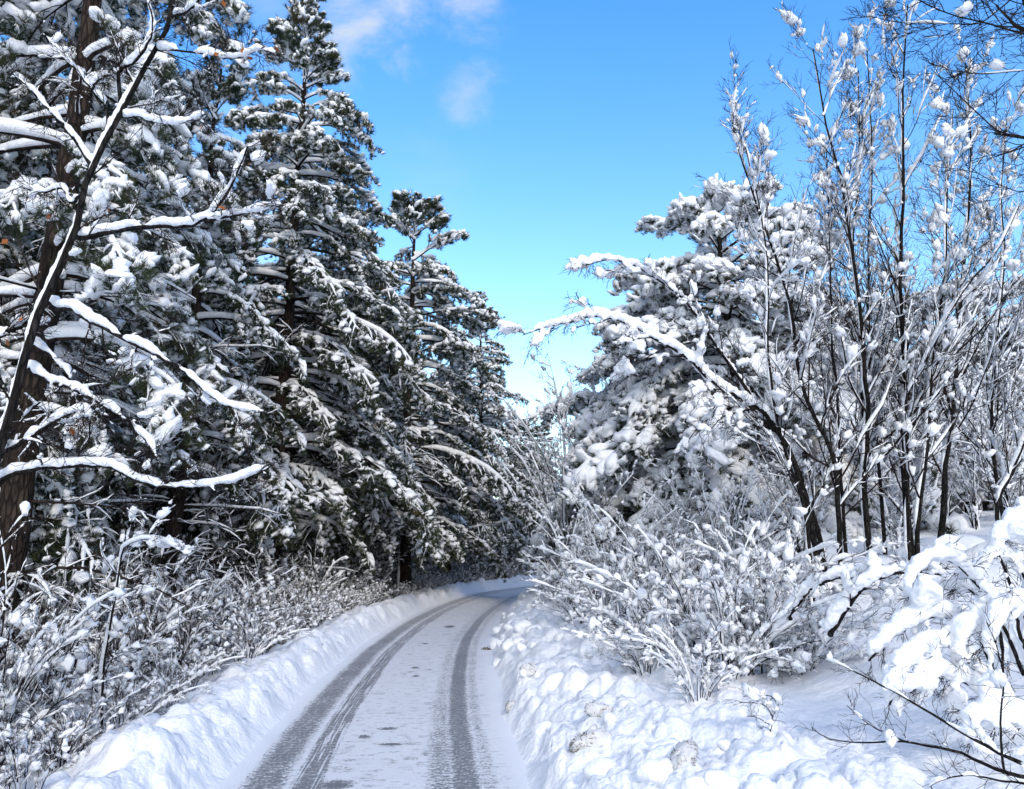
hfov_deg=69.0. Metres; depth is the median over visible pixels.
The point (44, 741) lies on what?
shrub
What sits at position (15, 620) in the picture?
shrub
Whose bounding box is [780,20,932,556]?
bare tree
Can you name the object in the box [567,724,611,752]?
snow lump
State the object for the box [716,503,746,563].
sapling
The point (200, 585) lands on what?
shrub
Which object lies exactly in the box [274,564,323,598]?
shrub
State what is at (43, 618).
shrub
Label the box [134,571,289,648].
shrub
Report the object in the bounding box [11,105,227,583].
pine tree
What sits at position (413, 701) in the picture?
road
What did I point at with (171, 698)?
shrub
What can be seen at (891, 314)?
sapling
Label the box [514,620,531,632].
snow lump
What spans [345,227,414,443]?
pine tree
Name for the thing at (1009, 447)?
sapling
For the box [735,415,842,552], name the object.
sapling
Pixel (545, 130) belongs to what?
sky
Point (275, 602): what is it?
shrub
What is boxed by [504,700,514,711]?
snow lump
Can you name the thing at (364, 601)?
shrub
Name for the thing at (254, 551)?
sapling
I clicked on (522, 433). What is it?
pine tree
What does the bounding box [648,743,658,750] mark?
snow lump
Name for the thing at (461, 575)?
shrub
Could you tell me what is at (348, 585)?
shrub
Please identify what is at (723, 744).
snow lump
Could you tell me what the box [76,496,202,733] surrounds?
sapling
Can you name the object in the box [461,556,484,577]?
shrub
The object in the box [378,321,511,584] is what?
pine tree
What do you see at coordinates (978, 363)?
sapling
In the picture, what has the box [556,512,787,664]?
shrub
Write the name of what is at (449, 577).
shrub
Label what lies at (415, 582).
shrub
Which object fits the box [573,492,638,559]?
sapling
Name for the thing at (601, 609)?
shrub
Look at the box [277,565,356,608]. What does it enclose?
shrub
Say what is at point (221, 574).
sapling
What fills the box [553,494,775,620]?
shrub
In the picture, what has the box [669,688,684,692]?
snow lump
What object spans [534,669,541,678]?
snow lump
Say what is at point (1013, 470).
bare tree
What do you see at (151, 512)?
sapling
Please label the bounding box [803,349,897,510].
sapling
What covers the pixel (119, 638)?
shrub
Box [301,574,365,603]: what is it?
shrub
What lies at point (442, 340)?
pine tree
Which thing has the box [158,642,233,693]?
shrub
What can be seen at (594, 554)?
shrub
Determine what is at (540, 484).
sapling
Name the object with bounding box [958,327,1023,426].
sapling
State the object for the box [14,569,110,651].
shrub
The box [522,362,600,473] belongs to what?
sapling
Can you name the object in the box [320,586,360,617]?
shrub
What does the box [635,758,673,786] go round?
snow lump
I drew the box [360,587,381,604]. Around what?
shrub
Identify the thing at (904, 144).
bare tree
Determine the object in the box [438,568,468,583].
shrub
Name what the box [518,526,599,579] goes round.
shrub
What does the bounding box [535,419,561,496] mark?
pine tree
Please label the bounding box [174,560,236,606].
shrub
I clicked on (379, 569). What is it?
shrub
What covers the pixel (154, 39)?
pine tree
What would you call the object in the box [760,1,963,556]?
bare tree
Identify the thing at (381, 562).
shrub
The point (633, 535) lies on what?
sapling
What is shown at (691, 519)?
sapling
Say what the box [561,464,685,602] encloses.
sapling
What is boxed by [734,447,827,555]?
sapling
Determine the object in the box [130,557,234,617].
shrub
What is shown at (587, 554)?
sapling
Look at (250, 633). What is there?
shrub
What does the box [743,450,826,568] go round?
sapling
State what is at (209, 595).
shrub
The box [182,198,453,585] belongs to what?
pine tree
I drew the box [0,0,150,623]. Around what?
pine tree
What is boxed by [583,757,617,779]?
snow lump
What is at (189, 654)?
shrub
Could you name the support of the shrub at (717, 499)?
on the ground
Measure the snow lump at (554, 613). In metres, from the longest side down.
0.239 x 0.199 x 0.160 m
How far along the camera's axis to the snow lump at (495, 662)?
11.14 m
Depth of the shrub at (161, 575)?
11.36 m
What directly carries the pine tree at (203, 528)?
on the ground
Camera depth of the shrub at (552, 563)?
37.49 m
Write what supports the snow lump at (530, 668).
on the ground
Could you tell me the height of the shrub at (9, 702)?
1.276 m
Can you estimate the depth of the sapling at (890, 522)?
11.84 m
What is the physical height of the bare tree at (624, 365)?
3.603 m
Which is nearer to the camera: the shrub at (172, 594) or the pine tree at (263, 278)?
the shrub at (172, 594)
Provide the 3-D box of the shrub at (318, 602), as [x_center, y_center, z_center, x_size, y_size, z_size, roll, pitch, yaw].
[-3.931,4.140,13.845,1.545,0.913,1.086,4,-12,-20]
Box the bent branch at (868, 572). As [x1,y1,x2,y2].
[781,550,955,636]
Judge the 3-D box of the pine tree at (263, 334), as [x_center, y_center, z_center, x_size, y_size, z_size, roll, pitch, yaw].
[-6.341,-1.147,15.095,4.849,12.423,4.842,0,-11,0]
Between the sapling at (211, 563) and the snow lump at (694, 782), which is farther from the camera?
the sapling at (211, 563)
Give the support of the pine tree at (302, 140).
on the ground
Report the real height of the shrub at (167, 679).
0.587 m
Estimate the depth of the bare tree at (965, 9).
4.24 m
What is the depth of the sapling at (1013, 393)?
18.39 m
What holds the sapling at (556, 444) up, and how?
on the ground
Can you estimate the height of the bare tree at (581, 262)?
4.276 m
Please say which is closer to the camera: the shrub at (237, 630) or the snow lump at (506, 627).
the shrub at (237, 630)
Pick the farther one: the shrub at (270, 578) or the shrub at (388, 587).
the shrub at (388, 587)
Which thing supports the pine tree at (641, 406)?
on the ground
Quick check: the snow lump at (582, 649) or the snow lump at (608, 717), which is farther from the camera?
the snow lump at (582, 649)
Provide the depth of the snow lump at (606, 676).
6.97 m
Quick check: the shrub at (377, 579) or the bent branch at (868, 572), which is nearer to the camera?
the bent branch at (868, 572)
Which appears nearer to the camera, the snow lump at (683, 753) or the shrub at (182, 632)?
the snow lump at (683, 753)
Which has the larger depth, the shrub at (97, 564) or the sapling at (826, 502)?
the sapling at (826, 502)
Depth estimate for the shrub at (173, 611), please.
9.37 m
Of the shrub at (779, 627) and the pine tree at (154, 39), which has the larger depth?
the pine tree at (154, 39)
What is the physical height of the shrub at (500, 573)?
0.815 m
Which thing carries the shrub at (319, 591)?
on the ground
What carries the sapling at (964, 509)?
on the ground
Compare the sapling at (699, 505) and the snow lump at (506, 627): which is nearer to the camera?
the sapling at (699, 505)
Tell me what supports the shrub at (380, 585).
on the ground
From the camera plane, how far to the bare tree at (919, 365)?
9.36 m
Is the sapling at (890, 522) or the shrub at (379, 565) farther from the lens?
the shrub at (379, 565)
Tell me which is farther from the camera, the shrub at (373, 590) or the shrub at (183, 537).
the shrub at (373, 590)
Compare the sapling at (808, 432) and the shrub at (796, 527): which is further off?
the sapling at (808, 432)
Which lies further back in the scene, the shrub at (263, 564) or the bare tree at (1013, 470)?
the shrub at (263, 564)
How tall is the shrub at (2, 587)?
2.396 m
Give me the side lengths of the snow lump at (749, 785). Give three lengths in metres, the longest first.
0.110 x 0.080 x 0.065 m
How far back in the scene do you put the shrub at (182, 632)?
10.80 m
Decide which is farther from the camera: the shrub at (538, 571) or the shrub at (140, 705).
the shrub at (538, 571)
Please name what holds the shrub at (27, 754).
on the ground
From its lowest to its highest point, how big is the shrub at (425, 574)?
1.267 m
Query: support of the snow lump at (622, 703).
on the ground
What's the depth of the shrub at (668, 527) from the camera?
12.12 m
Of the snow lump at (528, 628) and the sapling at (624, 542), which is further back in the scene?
the sapling at (624, 542)
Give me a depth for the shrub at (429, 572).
27.15 m
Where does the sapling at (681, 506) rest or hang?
on the ground
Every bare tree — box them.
[0,0,310,548]
[494,291,830,585]
[558,253,827,571]
[687,115,873,604]
[716,36,925,564]
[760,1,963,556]
[764,67,948,563]
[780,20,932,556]
[803,0,939,554]
[806,0,1006,555]
[839,0,1023,226]
[843,185,1023,560]
[862,64,1021,554]
[884,18,1023,537]
[933,74,1023,519]
[962,274,1023,520]
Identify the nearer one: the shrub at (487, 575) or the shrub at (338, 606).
the shrub at (338, 606)
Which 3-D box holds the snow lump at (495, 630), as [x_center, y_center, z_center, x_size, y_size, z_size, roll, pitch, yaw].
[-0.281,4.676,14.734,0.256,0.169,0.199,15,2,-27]
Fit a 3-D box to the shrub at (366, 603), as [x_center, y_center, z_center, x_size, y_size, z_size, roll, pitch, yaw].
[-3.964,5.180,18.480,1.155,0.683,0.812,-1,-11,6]
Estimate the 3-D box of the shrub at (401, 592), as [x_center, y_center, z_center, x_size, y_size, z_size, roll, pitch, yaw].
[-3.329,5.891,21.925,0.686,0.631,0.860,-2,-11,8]
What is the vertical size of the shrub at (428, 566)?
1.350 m
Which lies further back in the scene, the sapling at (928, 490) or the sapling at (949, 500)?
the sapling at (949, 500)
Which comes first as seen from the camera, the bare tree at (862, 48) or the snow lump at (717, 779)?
the snow lump at (717, 779)
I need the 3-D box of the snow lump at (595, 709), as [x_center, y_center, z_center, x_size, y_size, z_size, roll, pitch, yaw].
[0.687,2.529,5.949,0.237,0.138,0.152,5,2,11]
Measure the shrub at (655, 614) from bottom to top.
1.493 m
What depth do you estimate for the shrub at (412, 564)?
24.84 m
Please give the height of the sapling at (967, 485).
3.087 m
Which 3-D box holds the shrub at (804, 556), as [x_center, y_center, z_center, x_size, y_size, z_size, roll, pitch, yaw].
[3.096,2.207,9.866,3.199,2.192,3.895,10,-15,-42]
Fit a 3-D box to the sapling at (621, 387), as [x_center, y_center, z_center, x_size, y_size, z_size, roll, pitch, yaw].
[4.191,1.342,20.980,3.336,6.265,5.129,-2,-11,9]
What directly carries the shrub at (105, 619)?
on the ground
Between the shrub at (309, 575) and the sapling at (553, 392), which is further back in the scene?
the sapling at (553, 392)
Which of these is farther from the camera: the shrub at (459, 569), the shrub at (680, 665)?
the shrub at (459, 569)
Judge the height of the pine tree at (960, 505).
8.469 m
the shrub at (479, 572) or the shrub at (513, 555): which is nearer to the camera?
the shrub at (479, 572)
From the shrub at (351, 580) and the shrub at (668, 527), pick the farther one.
the shrub at (351, 580)
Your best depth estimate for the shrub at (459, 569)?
31.32 m
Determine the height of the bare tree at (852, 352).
6.334 m
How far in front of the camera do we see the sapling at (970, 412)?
16.65 m
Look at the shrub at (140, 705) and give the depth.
6.65 m
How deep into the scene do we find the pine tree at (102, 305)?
13.01 m
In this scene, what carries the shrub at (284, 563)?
on the ground
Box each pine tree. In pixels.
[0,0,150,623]
[0,0,175,602]
[0,0,262,662]
[0,39,188,609]
[9,118,243,586]
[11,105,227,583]
[51,55,311,612]
[66,22,238,559]
[104,0,443,603]
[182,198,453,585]
[194,213,405,578]
[293,187,530,589]
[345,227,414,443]
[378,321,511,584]
[381,305,446,576]
[414,291,542,567]
[501,419,557,571]
[505,419,551,483]
[518,290,806,562]
[535,173,969,571]
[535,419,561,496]
[830,290,1006,520]
[889,271,1023,512]
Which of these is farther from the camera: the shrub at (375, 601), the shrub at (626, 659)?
the shrub at (375, 601)
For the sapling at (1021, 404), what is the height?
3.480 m
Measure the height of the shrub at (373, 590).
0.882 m
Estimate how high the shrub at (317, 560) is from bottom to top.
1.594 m
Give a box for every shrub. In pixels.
[0,492,147,760]
[0,518,74,652]
[0,564,106,678]
[0,588,67,670]
[0,615,138,766]
[0,634,100,753]
[0,645,19,668]
[0,711,89,788]
[0,714,29,788]
[1,578,178,733]
[2,558,140,686]
[5,696,117,771]
[6,675,155,761]
[13,506,148,676]
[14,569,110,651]
[14,582,100,658]
[44,528,218,687]
[56,529,173,648]
[58,596,195,698]
[72,672,159,729]
[79,650,214,726]
[90,586,197,651]
[95,517,218,662]
[97,592,137,649]
[99,580,220,640]
[99,596,237,687]
[108,621,249,699]
[116,675,177,720]
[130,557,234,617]
[133,535,245,663]
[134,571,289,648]
[144,534,233,595]
[145,657,195,707]
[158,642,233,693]
[160,593,221,660]
[164,566,278,645]
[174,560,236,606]
[176,622,256,675]
[181,573,241,597]
[199,608,291,661]
[200,584,267,658]
[202,596,285,644]
[202,600,311,658]
[222,548,298,608]
[226,559,298,602]
[228,539,305,594]
[228,543,311,600]
[232,611,301,656]
[233,586,302,621]
[238,596,326,633]
[248,620,297,649]
[251,574,308,610]
[257,524,352,596]
[260,615,301,647]
[272,593,342,630]
[273,571,325,624]
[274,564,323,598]
[275,579,328,606]
[276,604,311,630]
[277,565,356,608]
[278,597,326,630]
[280,589,338,617]
[288,559,322,589]
[293,554,348,595]
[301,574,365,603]
[306,591,344,625]
[319,558,378,591]
[320,547,370,602]
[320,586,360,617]
[324,598,352,620]
[327,572,362,603]
[328,569,362,595]
[331,584,371,612]
[342,549,395,582]
[345,568,392,602]
[346,571,388,604]
[348,588,371,605]
[348,591,371,608]
[350,580,386,605]
[355,577,385,604]
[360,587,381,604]
[361,547,401,586]
[361,577,399,602]
[376,555,415,595]
[379,589,392,601]
[381,571,416,590]
[381,580,417,595]
[385,585,409,598]
[386,562,426,582]
[390,584,408,597]
[395,561,429,587]
[398,580,419,592]
[406,581,431,590]
[410,577,429,589]
[412,565,440,589]
[419,576,432,588]
[423,563,450,587]
[424,575,441,587]
[426,554,465,576]
[427,573,453,586]
[436,574,453,586]
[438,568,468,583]
[445,567,477,582]
[451,562,472,579]
[451,564,467,583]
[452,567,472,582]
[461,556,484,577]
[464,561,491,580]
[475,573,488,580]
[476,561,494,579]
[481,571,493,580]
[487,567,509,578]
[490,554,511,573]
[502,555,519,572]
[505,569,522,578]
[506,547,527,568]
[513,531,616,601]
[514,532,675,632]
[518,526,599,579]
[520,491,705,613]
[524,561,622,623]
[538,529,614,604]
[538,557,558,569]
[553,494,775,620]
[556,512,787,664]
[556,550,713,641]
[557,587,718,676]
[564,510,902,679]
[589,517,735,606]
[620,478,881,628]
[630,599,803,702]
[637,486,836,589]
[645,542,894,682]
[672,482,925,608]
[697,566,906,680]
[857,492,1023,763]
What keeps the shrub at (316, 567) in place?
on the ground
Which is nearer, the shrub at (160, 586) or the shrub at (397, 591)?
the shrub at (160, 586)
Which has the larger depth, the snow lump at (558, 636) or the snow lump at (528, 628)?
the snow lump at (528, 628)
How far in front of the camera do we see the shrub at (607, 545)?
15.05 m
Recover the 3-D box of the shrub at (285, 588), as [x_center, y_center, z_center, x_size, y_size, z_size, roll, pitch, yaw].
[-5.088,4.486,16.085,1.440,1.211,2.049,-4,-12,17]
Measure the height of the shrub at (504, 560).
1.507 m
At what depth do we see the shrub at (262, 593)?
12.09 m
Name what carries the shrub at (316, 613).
on the ground
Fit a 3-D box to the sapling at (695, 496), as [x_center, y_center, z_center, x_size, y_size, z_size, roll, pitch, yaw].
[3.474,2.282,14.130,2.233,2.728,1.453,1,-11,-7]
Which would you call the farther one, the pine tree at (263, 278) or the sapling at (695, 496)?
the pine tree at (263, 278)
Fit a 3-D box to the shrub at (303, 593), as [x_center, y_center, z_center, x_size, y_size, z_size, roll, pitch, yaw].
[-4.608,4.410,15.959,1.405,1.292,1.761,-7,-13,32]
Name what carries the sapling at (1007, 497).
on the ground
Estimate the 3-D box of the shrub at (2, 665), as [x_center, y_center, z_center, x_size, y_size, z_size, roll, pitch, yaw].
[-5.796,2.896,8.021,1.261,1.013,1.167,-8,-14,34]
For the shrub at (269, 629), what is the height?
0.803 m
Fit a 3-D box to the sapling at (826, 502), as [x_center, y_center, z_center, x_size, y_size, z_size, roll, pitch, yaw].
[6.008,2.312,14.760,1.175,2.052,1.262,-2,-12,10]
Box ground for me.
[0,511,1023,788]
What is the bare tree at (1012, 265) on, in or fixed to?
on the ground
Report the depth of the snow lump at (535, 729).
6.57 m
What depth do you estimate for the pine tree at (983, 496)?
21.71 m
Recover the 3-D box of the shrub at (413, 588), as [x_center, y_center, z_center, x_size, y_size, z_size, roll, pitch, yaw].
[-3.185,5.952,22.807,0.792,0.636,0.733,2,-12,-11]
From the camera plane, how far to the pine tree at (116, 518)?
14.40 m
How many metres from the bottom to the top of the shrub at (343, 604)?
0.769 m
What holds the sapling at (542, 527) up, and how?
on the ground
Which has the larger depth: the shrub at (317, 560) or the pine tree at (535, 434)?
the pine tree at (535, 434)
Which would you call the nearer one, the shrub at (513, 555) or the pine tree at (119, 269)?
the pine tree at (119, 269)
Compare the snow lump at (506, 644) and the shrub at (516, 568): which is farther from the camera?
the shrub at (516, 568)
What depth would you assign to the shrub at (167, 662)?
8.51 m
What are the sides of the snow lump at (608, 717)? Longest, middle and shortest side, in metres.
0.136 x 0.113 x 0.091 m
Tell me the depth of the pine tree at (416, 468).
28.75 m
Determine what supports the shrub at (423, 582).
on the ground
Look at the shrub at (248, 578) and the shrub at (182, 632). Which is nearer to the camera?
the shrub at (182, 632)
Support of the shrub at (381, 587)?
on the ground
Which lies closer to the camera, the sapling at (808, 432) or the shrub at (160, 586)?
the shrub at (160, 586)
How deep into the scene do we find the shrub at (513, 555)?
37.33 m
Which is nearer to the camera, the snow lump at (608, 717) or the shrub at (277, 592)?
the snow lump at (608, 717)
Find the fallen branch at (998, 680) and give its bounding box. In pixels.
[789,602,1023,788]
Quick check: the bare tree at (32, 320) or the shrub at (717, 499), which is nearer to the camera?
the bare tree at (32, 320)
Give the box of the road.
[218,585,533,788]
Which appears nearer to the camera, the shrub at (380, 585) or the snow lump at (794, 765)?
the snow lump at (794, 765)
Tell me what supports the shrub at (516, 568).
on the ground
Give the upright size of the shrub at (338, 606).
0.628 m
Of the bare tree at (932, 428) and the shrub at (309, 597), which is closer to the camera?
the bare tree at (932, 428)
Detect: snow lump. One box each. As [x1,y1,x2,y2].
[489,638,498,649]
[491,626,500,634]
[492,659,500,665]
[496,640,502,647]
[501,638,513,651]
[503,624,512,630]
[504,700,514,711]
[512,637,524,643]
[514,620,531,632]
[516,642,526,652]
[519,662,536,676]
[519,669,526,676]
[524,624,541,633]
[525,603,532,609]
[529,641,536,649]
[532,721,551,734]
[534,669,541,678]
[537,720,546,733]
[543,672,564,689]
[552,610,561,616]
[554,632,563,640]
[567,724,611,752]
[578,644,595,656]
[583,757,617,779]
[584,702,612,716]
[598,671,612,683]
[602,711,616,723]
[617,699,633,708]
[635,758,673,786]
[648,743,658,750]
[656,738,678,744]
[663,778,683,788]
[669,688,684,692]
[669,737,699,769]
[680,776,703,788]
[703,769,740,788]
[716,738,731,751]
[744,781,755,788]
[747,773,772,788]
[785,759,809,770]
[797,760,830,780]
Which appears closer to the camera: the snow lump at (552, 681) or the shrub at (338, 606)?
the snow lump at (552, 681)
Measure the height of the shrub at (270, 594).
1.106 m
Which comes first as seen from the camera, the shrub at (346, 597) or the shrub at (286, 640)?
the shrub at (286, 640)
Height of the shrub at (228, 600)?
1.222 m
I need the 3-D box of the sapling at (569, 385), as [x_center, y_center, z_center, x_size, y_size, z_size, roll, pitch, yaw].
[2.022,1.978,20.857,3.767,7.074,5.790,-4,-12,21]
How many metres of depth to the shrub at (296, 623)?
11.68 m
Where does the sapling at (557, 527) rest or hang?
on the ground
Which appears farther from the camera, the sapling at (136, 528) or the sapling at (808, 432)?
the sapling at (808, 432)
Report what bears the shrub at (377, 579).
on the ground
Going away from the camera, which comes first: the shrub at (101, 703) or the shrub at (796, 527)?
the shrub at (101, 703)
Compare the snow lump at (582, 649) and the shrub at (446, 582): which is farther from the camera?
the shrub at (446, 582)
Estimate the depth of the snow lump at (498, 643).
12.08 m
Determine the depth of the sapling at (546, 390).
19.06 m
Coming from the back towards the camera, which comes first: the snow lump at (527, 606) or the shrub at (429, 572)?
the shrub at (429, 572)
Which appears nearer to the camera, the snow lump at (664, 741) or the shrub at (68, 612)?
the snow lump at (664, 741)
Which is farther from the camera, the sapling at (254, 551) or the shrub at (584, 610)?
the sapling at (254, 551)
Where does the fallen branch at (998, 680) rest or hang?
on the ground
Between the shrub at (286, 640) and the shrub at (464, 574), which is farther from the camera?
the shrub at (464, 574)
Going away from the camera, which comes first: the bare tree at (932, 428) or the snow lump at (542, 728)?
the snow lump at (542, 728)
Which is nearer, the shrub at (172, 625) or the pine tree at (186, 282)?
the shrub at (172, 625)
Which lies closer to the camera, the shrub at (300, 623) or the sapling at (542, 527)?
the shrub at (300, 623)
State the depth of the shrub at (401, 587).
22.30 m
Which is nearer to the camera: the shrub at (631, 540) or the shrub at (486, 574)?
the shrub at (631, 540)
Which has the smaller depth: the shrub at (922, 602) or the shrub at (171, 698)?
the shrub at (922, 602)
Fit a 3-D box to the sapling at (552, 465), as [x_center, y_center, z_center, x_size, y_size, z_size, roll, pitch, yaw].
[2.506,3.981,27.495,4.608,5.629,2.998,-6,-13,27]
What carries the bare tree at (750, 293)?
on the ground
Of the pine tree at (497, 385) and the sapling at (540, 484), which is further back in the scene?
the pine tree at (497, 385)
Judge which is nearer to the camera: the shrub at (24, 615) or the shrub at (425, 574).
the shrub at (24, 615)
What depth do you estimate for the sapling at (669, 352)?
19.23 m
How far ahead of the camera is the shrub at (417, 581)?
24.85 m
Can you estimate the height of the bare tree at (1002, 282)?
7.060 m
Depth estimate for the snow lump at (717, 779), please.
4.00 m
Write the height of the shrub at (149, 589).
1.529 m
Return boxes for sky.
[0,0,1023,498]
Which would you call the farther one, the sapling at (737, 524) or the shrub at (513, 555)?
the shrub at (513, 555)
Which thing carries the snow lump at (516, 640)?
on the ground
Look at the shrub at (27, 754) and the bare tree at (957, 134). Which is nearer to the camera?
the shrub at (27, 754)
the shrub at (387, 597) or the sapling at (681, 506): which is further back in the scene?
the shrub at (387, 597)
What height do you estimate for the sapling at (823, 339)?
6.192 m
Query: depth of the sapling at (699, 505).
11.11 m
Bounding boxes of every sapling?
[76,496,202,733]
[90,520,140,602]
[127,488,187,593]
[181,523,206,581]
[189,531,228,587]
[212,508,240,582]
[243,515,295,597]
[487,343,583,554]
[491,375,626,566]
[511,452,568,566]
[518,387,570,491]
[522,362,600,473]
[523,486,614,573]
[524,458,637,603]
[532,445,562,493]
[541,386,653,533]
[560,315,719,423]
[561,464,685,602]
[567,519,623,603]
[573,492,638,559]
[597,309,705,462]
[615,506,654,565]
[630,450,713,548]
[632,450,759,571]
[636,491,712,615]
[649,509,703,578]
[664,348,797,477]
[682,448,770,566]
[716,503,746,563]
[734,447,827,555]
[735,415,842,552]
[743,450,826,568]
[790,370,940,513]
[791,206,1017,481]
[793,465,834,533]
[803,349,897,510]
[816,267,1023,520]
[816,283,836,379]
[845,452,929,534]
[852,438,916,550]
[859,382,951,538]
[893,387,1005,512]
[893,402,972,515]
[914,292,1023,427]
[917,381,1023,508]
[919,283,1023,491]
[925,365,1023,498]
[936,396,990,529]
[951,366,1023,505]
[956,349,1023,509]
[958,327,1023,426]
[997,373,1023,422]
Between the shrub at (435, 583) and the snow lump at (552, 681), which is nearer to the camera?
the snow lump at (552, 681)
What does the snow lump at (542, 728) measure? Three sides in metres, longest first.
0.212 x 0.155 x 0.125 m
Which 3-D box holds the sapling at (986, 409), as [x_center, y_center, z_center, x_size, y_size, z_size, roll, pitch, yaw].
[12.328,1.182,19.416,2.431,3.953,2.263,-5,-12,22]
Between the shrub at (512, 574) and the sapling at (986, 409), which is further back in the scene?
the shrub at (512, 574)
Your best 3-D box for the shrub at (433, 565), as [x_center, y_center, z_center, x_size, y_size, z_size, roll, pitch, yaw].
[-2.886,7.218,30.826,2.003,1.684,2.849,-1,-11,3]
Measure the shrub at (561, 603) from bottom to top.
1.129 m
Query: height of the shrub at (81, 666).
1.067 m
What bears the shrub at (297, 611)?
on the ground
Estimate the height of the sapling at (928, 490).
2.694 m
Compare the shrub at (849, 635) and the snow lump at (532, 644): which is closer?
the shrub at (849, 635)
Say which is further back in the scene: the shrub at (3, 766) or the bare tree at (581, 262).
the bare tree at (581, 262)
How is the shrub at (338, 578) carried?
on the ground
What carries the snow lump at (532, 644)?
on the ground
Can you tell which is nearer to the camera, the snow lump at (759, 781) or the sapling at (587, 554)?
the snow lump at (759, 781)
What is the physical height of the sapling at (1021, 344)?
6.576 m
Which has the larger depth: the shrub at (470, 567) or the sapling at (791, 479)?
the shrub at (470, 567)
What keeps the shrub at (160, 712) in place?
on the ground
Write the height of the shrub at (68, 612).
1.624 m
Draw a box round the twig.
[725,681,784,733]
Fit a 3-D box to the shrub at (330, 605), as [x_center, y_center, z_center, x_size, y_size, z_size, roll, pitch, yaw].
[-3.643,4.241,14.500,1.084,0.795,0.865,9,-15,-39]
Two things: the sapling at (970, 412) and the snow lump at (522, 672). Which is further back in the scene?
the sapling at (970, 412)
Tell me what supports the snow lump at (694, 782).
on the ground
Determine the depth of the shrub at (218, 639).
9.72 m
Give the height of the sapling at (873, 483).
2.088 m
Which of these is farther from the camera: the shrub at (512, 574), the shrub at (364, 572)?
the shrub at (512, 574)
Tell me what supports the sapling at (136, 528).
on the ground
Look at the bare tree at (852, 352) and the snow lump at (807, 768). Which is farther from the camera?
the bare tree at (852, 352)
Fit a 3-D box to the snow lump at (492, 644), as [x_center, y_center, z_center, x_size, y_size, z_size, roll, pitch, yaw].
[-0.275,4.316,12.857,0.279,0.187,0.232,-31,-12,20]
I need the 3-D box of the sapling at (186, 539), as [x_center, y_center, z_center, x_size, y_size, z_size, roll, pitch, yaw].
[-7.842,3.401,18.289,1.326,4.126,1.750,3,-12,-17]
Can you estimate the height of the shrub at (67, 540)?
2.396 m
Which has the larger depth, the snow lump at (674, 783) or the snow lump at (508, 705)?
the snow lump at (508, 705)
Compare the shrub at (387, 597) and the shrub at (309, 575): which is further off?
the shrub at (387, 597)
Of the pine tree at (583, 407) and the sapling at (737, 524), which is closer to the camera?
the sapling at (737, 524)
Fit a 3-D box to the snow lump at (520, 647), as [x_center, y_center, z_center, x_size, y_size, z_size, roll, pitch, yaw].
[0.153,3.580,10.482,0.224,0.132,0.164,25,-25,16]
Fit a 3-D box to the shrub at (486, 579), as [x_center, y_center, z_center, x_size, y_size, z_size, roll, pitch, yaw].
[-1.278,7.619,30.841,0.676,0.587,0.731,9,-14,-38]
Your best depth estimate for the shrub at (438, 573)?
29.13 m
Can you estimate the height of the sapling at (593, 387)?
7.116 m

